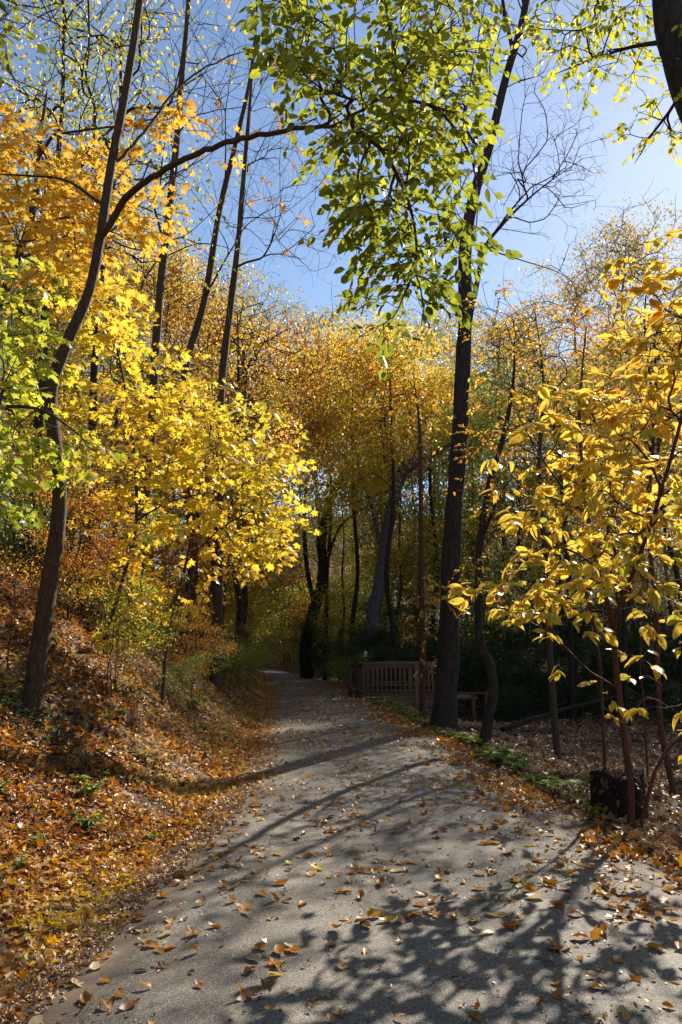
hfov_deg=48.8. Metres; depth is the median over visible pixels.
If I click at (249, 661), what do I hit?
olive bush
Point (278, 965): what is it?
fallen leaf
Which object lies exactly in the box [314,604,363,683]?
olive bush
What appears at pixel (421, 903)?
fallen leaf
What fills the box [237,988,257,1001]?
fallen leaf
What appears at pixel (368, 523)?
understory tree
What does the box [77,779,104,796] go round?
verge plant
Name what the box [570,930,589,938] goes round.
fallen leaf
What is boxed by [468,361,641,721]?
green gold tree
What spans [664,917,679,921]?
fallen leaf
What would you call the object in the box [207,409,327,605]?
olive tree
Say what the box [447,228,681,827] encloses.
golden sapling
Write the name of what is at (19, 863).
verge plant
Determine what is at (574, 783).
verge plant
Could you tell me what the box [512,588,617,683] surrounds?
dark shrub
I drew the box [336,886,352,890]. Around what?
fallen leaf
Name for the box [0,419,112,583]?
olive bush
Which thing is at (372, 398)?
brown oak
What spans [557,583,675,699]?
dark shrub
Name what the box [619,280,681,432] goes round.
brown oak
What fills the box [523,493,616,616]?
understory tree
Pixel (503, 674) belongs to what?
dark shrub
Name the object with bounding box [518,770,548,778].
verge plant
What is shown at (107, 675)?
bare whip
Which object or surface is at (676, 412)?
golden tree
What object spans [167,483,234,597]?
olive tree
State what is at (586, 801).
verge plant
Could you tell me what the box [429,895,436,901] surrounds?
fallen leaf
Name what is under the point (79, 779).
verge plant
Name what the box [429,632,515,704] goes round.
dark shrub
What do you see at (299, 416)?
brown oak
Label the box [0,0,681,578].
sky
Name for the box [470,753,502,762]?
verge plant
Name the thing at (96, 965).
fallen leaf
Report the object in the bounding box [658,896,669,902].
fallen leaf
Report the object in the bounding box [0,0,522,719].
leaning tree
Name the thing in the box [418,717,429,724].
verge plant
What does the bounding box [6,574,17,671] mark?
bare whip
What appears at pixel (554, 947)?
fallen leaf
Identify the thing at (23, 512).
olive bush
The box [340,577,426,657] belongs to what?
olive bush
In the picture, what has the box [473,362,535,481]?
olive tree
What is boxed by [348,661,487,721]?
wooden park bench
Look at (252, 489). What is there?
maple sapling
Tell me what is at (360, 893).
fallen leaf
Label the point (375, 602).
grey tree
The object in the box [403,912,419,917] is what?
fallen leaf
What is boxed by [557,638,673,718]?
dark shrub
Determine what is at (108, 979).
fallen leaf
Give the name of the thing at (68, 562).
understory tree
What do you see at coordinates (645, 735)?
sapling
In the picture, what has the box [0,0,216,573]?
green gold tree
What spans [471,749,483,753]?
verge plant
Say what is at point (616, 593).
olive tree
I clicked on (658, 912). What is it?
fallen leaf
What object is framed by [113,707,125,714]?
verge plant
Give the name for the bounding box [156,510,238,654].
bank sapling
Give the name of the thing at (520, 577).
olive tree
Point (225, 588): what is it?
russet tree
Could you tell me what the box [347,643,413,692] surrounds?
dark shrub
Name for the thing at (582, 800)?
verge plant
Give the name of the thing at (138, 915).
fallen leaf
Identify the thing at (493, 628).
olive bush
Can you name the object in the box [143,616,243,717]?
olive bush
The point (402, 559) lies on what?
olive tree
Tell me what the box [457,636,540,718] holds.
dark shrub
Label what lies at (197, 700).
verge plant
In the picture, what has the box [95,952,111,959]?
fallen leaf
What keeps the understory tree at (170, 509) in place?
on the ground
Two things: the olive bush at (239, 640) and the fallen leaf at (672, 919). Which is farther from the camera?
the olive bush at (239, 640)
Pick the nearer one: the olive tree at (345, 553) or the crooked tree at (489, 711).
the crooked tree at (489, 711)
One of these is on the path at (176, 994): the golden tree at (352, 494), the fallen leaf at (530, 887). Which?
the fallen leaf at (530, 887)
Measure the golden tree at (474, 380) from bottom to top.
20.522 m
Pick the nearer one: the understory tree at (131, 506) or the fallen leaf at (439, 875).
the fallen leaf at (439, 875)
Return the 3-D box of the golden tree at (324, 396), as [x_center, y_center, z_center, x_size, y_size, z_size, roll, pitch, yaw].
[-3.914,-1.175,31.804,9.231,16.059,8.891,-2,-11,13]
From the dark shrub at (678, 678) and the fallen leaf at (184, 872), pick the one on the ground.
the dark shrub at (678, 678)
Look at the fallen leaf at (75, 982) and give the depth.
3.38 m
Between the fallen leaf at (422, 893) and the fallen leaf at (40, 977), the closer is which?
the fallen leaf at (40, 977)
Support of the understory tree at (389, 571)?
on the ground
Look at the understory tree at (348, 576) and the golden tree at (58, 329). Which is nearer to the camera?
the golden tree at (58, 329)
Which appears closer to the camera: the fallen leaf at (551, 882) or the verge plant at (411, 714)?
the fallen leaf at (551, 882)
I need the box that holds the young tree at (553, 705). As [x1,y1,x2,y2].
[442,278,641,759]
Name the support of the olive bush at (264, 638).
on the ground
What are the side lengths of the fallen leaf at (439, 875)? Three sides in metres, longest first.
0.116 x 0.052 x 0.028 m
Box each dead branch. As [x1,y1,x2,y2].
[16,926,69,933]
[41,907,88,915]
[94,748,134,777]
[231,772,265,778]
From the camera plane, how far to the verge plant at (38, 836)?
4.85 m
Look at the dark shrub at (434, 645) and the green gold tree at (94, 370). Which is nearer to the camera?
the green gold tree at (94, 370)
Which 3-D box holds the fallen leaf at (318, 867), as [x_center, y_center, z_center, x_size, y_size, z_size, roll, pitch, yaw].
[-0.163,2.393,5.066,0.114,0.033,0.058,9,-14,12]
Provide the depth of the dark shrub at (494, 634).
32.59 m
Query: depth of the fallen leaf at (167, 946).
3.76 m
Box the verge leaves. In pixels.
[301,696,681,1018]
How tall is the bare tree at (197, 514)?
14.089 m
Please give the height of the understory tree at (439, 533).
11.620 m
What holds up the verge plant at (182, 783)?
on the ground
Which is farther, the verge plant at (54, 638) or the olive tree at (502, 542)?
the olive tree at (502, 542)
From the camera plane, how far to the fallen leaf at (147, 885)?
4.70 m
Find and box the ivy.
[0,671,116,774]
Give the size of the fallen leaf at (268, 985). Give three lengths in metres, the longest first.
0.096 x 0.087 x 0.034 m
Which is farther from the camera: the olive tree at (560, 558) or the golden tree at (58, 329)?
the olive tree at (560, 558)
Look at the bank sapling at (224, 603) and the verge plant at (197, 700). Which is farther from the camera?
the bank sapling at (224, 603)
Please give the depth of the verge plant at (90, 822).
5.39 m
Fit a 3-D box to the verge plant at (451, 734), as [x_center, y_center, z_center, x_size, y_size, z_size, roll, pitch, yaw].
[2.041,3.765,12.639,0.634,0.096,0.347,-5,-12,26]
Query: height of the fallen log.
0.807 m
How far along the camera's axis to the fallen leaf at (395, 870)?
5.05 m
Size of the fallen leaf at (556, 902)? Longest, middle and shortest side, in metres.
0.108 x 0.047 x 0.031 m
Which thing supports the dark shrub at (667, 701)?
on the ground
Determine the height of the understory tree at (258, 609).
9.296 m
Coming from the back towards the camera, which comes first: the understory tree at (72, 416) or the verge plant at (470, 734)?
the understory tree at (72, 416)
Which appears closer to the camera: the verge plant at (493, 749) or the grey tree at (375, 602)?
the verge plant at (493, 749)
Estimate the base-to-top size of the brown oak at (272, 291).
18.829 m
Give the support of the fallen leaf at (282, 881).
on the path at (176, 994)
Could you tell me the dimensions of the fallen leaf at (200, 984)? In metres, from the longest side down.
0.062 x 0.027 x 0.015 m
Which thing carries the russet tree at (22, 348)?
on the ground
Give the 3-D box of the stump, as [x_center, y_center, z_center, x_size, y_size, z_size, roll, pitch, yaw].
[2.566,2.631,6.890,0.751,0.642,0.675,0,-10,0]
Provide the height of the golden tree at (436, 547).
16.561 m
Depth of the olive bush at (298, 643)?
40.42 m
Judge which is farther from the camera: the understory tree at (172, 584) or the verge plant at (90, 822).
the understory tree at (172, 584)
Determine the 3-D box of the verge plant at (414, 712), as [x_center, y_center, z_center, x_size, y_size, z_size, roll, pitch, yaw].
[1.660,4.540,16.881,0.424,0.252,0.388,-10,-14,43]
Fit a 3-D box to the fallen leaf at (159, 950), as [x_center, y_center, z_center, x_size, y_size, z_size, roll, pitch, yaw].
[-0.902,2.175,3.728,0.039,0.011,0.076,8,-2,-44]
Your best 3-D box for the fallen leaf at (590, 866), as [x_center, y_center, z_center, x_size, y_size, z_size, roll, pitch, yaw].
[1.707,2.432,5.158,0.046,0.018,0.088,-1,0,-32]
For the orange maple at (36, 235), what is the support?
on the ground
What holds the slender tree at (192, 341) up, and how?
on the ground
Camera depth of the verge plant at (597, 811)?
6.72 m
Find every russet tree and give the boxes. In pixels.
[0,214,87,535]
[144,255,340,670]
[158,519,265,674]
[172,264,333,657]
[248,349,377,679]
[503,326,585,450]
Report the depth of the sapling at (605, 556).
7.38 m
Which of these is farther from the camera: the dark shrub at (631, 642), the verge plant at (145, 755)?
the dark shrub at (631, 642)
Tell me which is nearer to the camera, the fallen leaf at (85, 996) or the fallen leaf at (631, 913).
the fallen leaf at (85, 996)
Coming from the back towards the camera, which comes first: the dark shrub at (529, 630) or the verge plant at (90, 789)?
the dark shrub at (529, 630)
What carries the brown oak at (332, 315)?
on the ground
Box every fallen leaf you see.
[11,1009,25,1017]
[28,1014,42,1023]
[37,974,47,981]
[71,980,83,986]
[80,991,90,1003]
[90,959,104,969]
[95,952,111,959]
[99,977,111,982]
[119,997,140,1010]
[128,913,145,918]
[138,936,147,941]
[144,940,158,946]
[145,879,157,887]
[155,947,163,953]
[158,928,173,936]
[164,945,175,948]
[170,879,180,886]
[176,869,192,875]
[195,979,203,986]
[208,921,220,927]
[225,882,238,889]
[236,900,253,911]
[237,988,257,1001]
[243,965,255,975]
[245,953,261,959]
[254,941,266,947]
[256,850,269,856]
[257,890,265,896]
[258,977,277,990]
[264,957,284,964]
[267,970,282,975]
[273,878,289,883]
[273,944,285,953]
[273,961,280,968]
[285,945,300,950]
[302,852,312,856]
[306,869,316,875]
[310,864,324,868]
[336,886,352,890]
[346,868,358,872]
[351,861,357,867]
[357,889,363,898]
[359,920,370,926]
[363,908,381,915]
[371,868,377,873]
[376,877,384,884]
[378,916,394,920]
[391,868,403,871]
[396,913,403,921]
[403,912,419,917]
[414,901,425,905]
[415,891,428,895]
[423,906,435,912]
[428,910,443,917]
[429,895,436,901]
[435,871,443,878]
[440,896,450,900]
[441,861,451,870]
[451,909,458,916]
[472,885,484,888]
[474,870,485,873]
[482,930,494,932]
[494,911,506,916]
[498,921,517,927]
[511,876,525,881]
[515,883,527,887]
[521,884,537,890]
[525,892,543,897]
[541,879,556,886]
[547,945,560,949]
[548,900,564,905]
[566,908,583,914]
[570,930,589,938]
[584,864,594,868]
[601,904,615,907]
[626,909,634,916]
[633,902,650,908]
[635,912,653,918]
[645,942,665,950]
[655,910,662,915]
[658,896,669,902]
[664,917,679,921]
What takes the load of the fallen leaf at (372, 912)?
on the path at (176, 994)
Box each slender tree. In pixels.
[109,0,291,646]
[125,0,345,651]
[189,18,356,691]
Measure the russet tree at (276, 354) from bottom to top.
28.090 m
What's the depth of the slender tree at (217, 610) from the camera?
17.45 m
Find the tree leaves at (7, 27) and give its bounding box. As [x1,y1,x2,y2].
[0,0,45,87]
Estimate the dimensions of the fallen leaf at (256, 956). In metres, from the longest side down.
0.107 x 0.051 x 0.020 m
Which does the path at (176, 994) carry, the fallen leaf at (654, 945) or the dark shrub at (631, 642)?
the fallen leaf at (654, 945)
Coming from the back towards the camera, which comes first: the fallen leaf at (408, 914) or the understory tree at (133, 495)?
the understory tree at (133, 495)
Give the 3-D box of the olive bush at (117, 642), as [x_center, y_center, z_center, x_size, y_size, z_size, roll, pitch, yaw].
[-2.703,1.327,9.679,2.311,2.495,2.057,-4,-11,21]
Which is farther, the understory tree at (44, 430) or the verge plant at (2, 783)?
the understory tree at (44, 430)
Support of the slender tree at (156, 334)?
on the ground
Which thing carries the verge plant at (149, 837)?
on the ground
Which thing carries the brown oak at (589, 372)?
on the ground
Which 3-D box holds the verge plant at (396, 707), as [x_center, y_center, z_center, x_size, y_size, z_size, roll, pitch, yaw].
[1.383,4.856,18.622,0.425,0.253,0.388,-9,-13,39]
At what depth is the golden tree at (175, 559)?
17.21 m
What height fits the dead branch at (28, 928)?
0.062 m
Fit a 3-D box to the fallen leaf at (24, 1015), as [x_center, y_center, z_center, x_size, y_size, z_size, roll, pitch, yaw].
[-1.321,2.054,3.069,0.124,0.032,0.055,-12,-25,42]
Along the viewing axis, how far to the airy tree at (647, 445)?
18.83 m
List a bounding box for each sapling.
[55,276,237,658]
[62,392,129,618]
[89,457,178,615]
[102,370,321,705]
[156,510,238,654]
[160,557,239,668]
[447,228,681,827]
[534,546,610,770]
[561,255,681,799]
[638,730,681,827]
[639,527,681,784]
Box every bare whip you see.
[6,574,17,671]
[94,564,116,643]
[105,619,114,714]
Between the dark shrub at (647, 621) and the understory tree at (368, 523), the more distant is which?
the understory tree at (368, 523)
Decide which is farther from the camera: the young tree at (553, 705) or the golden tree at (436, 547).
the golden tree at (436, 547)
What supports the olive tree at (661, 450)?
on the ground
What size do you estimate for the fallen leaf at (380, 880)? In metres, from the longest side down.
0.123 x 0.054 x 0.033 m
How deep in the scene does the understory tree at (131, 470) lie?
17.89 m
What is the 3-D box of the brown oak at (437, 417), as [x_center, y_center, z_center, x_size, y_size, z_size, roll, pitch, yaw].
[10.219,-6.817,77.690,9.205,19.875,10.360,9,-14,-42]
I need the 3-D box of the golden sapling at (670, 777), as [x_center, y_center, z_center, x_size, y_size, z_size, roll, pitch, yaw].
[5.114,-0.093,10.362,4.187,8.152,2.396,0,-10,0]
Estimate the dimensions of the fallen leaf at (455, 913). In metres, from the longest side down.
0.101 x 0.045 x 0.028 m
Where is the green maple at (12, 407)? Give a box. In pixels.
[0,236,139,531]
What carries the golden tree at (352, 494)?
on the ground
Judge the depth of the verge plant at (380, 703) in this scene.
19.86 m
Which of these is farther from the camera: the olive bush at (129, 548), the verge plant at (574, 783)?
the olive bush at (129, 548)
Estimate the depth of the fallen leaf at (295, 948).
3.71 m
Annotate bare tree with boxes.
[123,252,294,628]
[145,271,337,675]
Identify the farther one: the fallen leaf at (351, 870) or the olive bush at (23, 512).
the olive bush at (23, 512)
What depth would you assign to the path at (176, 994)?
4.27 m
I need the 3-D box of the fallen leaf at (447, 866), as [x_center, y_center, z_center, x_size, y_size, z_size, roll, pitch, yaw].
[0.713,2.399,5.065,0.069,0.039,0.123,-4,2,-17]
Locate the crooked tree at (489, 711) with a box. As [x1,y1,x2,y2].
[432,262,573,747]
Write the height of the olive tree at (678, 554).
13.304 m
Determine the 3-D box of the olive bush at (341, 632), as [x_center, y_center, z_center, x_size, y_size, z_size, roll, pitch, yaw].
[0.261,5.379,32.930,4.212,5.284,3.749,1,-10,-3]
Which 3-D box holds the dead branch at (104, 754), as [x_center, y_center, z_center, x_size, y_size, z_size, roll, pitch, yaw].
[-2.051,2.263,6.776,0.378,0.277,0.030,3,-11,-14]
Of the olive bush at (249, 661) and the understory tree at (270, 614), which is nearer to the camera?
the olive bush at (249, 661)
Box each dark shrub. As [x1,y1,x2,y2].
[279,614,356,679]
[324,595,411,671]
[328,620,413,684]
[340,626,410,692]
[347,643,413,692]
[370,638,434,692]
[381,591,473,660]
[405,628,478,704]
[417,589,529,683]
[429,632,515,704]
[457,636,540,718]
[463,651,567,722]
[478,637,582,718]
[487,587,590,682]
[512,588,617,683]
[525,652,615,721]
[556,637,665,720]
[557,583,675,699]
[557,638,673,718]
[577,677,642,719]
[595,619,680,717]
[616,596,680,686]
[621,634,680,717]
[635,677,680,726]
[643,627,680,694]
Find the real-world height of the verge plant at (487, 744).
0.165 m
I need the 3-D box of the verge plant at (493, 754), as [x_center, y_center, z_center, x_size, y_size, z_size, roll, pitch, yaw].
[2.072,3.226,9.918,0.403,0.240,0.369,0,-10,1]
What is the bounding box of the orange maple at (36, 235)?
[0,89,217,343]
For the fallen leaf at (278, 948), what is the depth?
3.70 m
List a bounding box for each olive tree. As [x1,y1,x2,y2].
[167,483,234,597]
[180,496,314,663]
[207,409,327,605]
[278,475,405,679]
[297,330,403,565]
[323,426,477,656]
[385,339,577,618]
[392,469,510,618]
[413,386,605,706]
[429,444,562,663]
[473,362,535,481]
[498,431,605,636]
[544,425,674,636]
[611,408,681,602]
[640,433,681,612]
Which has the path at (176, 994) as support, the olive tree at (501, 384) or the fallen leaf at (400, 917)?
the fallen leaf at (400, 917)
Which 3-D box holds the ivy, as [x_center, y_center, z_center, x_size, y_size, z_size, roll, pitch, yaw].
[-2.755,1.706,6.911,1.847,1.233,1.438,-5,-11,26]
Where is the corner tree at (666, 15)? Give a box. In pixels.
[505,0,681,165]
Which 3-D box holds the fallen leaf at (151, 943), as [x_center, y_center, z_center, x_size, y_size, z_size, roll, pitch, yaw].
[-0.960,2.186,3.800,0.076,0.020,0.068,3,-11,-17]
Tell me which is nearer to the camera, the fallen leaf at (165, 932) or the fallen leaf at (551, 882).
the fallen leaf at (165, 932)
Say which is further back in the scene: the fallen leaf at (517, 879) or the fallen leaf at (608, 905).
the fallen leaf at (517, 879)
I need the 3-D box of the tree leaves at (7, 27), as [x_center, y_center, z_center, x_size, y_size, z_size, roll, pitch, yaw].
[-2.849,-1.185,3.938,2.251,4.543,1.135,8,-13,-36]
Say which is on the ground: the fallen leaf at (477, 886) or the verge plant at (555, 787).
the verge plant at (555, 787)
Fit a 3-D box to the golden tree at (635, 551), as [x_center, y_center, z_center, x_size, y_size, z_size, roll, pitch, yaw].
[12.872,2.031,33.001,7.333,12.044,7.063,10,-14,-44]
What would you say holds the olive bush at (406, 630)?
on the ground
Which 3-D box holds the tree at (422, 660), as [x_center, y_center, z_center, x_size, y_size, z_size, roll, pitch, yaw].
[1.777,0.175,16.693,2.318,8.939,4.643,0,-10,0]
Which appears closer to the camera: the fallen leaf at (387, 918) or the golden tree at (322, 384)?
the fallen leaf at (387, 918)
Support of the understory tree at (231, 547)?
on the ground
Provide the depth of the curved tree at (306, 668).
39.82 m
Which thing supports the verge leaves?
on the ground
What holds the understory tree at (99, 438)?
on the ground
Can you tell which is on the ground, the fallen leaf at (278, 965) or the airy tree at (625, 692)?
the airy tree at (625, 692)
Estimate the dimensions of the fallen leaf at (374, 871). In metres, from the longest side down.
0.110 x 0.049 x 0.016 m
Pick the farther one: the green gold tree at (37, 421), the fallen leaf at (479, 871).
the green gold tree at (37, 421)
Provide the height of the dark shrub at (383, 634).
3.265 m
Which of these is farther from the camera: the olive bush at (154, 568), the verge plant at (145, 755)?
the olive bush at (154, 568)
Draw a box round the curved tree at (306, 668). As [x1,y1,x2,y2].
[299,390,361,678]
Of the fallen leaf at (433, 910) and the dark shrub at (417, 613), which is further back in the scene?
the dark shrub at (417, 613)
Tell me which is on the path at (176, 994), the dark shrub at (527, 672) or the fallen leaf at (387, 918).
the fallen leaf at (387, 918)
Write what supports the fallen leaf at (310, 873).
on the path at (176, 994)
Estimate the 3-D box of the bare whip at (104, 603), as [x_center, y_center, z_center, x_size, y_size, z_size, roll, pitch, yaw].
[-3.377,1.334,10.749,0.021,1.222,0.313,-8,-13,38]
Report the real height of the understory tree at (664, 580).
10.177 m
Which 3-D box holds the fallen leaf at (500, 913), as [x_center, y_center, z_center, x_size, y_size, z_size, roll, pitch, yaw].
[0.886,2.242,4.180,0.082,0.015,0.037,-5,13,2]
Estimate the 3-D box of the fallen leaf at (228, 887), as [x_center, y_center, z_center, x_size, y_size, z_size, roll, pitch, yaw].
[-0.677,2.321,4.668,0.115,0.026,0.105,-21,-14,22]
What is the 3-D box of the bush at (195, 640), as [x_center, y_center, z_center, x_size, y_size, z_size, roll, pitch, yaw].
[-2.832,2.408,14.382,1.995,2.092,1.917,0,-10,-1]
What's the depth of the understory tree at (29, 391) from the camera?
22.90 m
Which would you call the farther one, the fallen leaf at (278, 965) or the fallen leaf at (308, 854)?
the fallen leaf at (308, 854)
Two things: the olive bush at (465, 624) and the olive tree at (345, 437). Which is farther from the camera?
the olive tree at (345, 437)
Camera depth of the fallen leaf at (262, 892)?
4.55 m
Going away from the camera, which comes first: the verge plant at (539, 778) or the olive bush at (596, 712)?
the verge plant at (539, 778)
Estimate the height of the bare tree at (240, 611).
12.579 m
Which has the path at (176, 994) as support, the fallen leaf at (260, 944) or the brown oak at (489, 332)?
the fallen leaf at (260, 944)
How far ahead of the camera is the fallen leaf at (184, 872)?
4.94 m
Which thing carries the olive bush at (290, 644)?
on the ground
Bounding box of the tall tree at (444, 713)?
[394,0,623,730]
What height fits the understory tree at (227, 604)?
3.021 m
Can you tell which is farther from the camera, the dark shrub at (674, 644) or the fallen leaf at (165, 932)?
the dark shrub at (674, 644)
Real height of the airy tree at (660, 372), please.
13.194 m
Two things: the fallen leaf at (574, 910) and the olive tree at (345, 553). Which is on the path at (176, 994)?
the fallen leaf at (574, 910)
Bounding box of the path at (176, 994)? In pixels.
[0,668,681,1023]
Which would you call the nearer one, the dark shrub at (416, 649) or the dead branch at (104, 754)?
the dead branch at (104, 754)
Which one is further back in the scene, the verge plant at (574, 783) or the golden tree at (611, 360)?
the golden tree at (611, 360)
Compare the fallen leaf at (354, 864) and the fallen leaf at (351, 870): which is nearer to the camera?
the fallen leaf at (351, 870)
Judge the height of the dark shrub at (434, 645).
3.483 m
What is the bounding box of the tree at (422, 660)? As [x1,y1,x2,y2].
[365,360,474,718]
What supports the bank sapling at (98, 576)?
on the ground
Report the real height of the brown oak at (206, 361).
12.552 m
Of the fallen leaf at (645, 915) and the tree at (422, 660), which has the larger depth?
the tree at (422, 660)
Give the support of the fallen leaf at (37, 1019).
on the path at (176, 994)
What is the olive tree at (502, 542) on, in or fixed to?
on the ground
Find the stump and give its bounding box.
[580,760,657,823]
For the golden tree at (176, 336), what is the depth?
23.37 m
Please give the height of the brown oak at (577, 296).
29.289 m
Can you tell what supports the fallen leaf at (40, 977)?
on the path at (176, 994)
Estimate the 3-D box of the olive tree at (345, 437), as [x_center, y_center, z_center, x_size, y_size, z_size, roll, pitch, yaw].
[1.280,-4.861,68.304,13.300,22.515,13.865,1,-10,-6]
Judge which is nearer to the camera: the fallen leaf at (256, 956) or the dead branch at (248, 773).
the fallen leaf at (256, 956)
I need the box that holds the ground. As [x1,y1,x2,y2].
[0,509,681,972]
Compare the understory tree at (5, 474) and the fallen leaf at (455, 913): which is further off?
the understory tree at (5, 474)
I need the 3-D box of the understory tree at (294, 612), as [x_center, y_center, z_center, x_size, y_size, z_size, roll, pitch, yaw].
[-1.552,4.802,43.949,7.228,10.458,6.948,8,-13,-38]
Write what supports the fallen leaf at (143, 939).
on the path at (176, 994)
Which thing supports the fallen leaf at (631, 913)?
on the path at (176, 994)
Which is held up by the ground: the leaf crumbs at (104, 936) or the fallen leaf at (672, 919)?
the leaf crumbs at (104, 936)
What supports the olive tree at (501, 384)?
on the ground
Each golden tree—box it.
[0,227,149,554]
[8,214,249,572]
[98,381,324,668]
[166,306,354,667]
[254,313,445,682]
[283,306,498,692]
[286,337,354,490]
[331,328,514,660]
[426,347,512,515]
[492,365,650,669]
[550,426,681,678]
[576,327,656,440]
[615,398,681,628]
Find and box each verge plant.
[0,778,11,791]
[2,856,32,868]
[24,827,44,843]
[50,635,58,641]
[67,810,109,829]
[70,774,89,783]
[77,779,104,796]
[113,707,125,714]
[132,751,152,757]
[143,832,158,840]
[174,779,187,786]
[186,698,202,703]
[370,702,402,705]
[387,702,402,709]
[403,708,421,716]
[405,713,420,718]
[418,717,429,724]
[443,732,478,736]
[455,729,474,742]
[457,732,482,745]
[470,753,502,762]
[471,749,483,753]
[479,748,519,754]
[480,739,497,747]
[481,743,514,755]
[483,746,510,764]
[498,750,532,772]
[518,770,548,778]
[523,775,589,790]
[532,780,555,787]
[536,776,554,783]
[544,779,565,793]
[546,768,560,774]
[562,790,574,798]
[568,795,586,803]
[577,792,589,803]
[585,803,614,817]
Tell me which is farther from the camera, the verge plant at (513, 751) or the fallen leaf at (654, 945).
the verge plant at (513, 751)
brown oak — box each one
[0,211,184,549]
[81,224,251,598]
[83,209,279,601]
[87,397,126,490]
[149,271,319,620]
[257,287,411,668]
[263,345,328,531]
[307,306,444,603]
[369,299,514,571]
[416,363,477,517]
[417,298,569,626]
[471,295,582,537]
[492,253,657,585]
[551,178,681,588]
[557,350,625,435]
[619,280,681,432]
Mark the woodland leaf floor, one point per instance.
(662, 816)
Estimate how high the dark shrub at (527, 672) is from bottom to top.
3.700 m
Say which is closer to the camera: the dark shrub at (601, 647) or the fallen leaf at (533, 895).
the fallen leaf at (533, 895)
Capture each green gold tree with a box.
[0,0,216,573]
[0,0,259,594]
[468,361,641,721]
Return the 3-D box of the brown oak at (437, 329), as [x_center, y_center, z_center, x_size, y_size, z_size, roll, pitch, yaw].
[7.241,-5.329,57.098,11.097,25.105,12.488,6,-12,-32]
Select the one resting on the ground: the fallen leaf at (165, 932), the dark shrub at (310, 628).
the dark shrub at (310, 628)
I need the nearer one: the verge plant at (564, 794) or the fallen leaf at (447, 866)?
the fallen leaf at (447, 866)
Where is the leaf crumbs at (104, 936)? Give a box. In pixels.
[0,714,256,1023]
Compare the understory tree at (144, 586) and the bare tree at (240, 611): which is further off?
the bare tree at (240, 611)
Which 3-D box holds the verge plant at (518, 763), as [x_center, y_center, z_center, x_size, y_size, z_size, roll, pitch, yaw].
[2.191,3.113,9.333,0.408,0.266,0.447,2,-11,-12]
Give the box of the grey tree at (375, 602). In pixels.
[324,352,455,688]
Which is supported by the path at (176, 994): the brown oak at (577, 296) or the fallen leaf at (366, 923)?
the fallen leaf at (366, 923)
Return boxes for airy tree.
[486,317,681,727]
[516,251,681,742]
[579,290,681,519]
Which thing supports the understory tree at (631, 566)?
on the ground
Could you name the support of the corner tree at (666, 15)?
on the ground
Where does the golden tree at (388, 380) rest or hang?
on the ground
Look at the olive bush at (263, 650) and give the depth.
23.64 m
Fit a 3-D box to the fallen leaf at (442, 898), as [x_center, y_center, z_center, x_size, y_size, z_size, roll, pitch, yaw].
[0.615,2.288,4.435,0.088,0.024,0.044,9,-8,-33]
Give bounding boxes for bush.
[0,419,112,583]
[0,435,48,550]
[16,487,111,567]
[23,510,210,705]
[98,513,167,588]
[115,523,182,601]
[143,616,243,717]
[146,590,240,686]
[196,615,257,688]
[208,633,251,686]
[226,609,270,685]
[226,620,276,684]
[228,615,283,667]
[275,607,333,674]
[277,612,321,676]
[304,580,387,682]
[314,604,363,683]
[317,642,382,693]
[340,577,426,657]
[366,573,437,677]
[394,549,513,690]
[459,531,539,667]
[576,675,612,719]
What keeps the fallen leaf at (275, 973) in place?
on the path at (176, 994)
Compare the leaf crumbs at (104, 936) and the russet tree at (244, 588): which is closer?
the leaf crumbs at (104, 936)
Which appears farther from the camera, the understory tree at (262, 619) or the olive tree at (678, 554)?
the understory tree at (262, 619)
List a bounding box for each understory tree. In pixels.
[0,278,106,532]
[0,320,130,545]
[0,354,181,575]
[0,423,163,620]
[0,442,26,517]
[1,331,122,548]
[21,350,168,556]
[42,368,244,576]
[44,481,169,605]
[47,390,184,585]
[64,511,188,650]
[98,395,258,587]
[126,517,231,621]
[156,442,284,621]
[183,492,307,637]
[183,569,257,644]
[198,512,291,648]
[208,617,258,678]
[224,500,311,660]
[254,514,335,669]
[266,512,370,676]
[300,506,397,654]
[316,438,417,578]
[330,481,439,638]
[341,469,474,642]
[392,464,502,606]
[431,497,519,636]
[485,471,585,637]
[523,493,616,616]
[589,502,676,614]
[636,480,681,619]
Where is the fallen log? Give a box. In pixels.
[501,696,615,731]
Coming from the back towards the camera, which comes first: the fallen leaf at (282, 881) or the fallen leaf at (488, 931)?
the fallen leaf at (282, 881)
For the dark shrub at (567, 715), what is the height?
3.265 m
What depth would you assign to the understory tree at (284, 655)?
57.45 m
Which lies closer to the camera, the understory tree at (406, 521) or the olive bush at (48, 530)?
the olive bush at (48, 530)
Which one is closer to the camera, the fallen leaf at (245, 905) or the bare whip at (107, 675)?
the fallen leaf at (245, 905)
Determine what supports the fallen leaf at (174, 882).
on the path at (176, 994)
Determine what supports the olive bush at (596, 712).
on the ground
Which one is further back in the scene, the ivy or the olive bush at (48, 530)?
the olive bush at (48, 530)
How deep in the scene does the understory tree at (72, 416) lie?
15.65 m
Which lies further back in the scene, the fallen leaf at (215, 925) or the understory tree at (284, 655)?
the understory tree at (284, 655)
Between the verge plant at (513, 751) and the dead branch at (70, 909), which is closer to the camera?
the dead branch at (70, 909)
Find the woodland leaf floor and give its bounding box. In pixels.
[331,673,681,866]

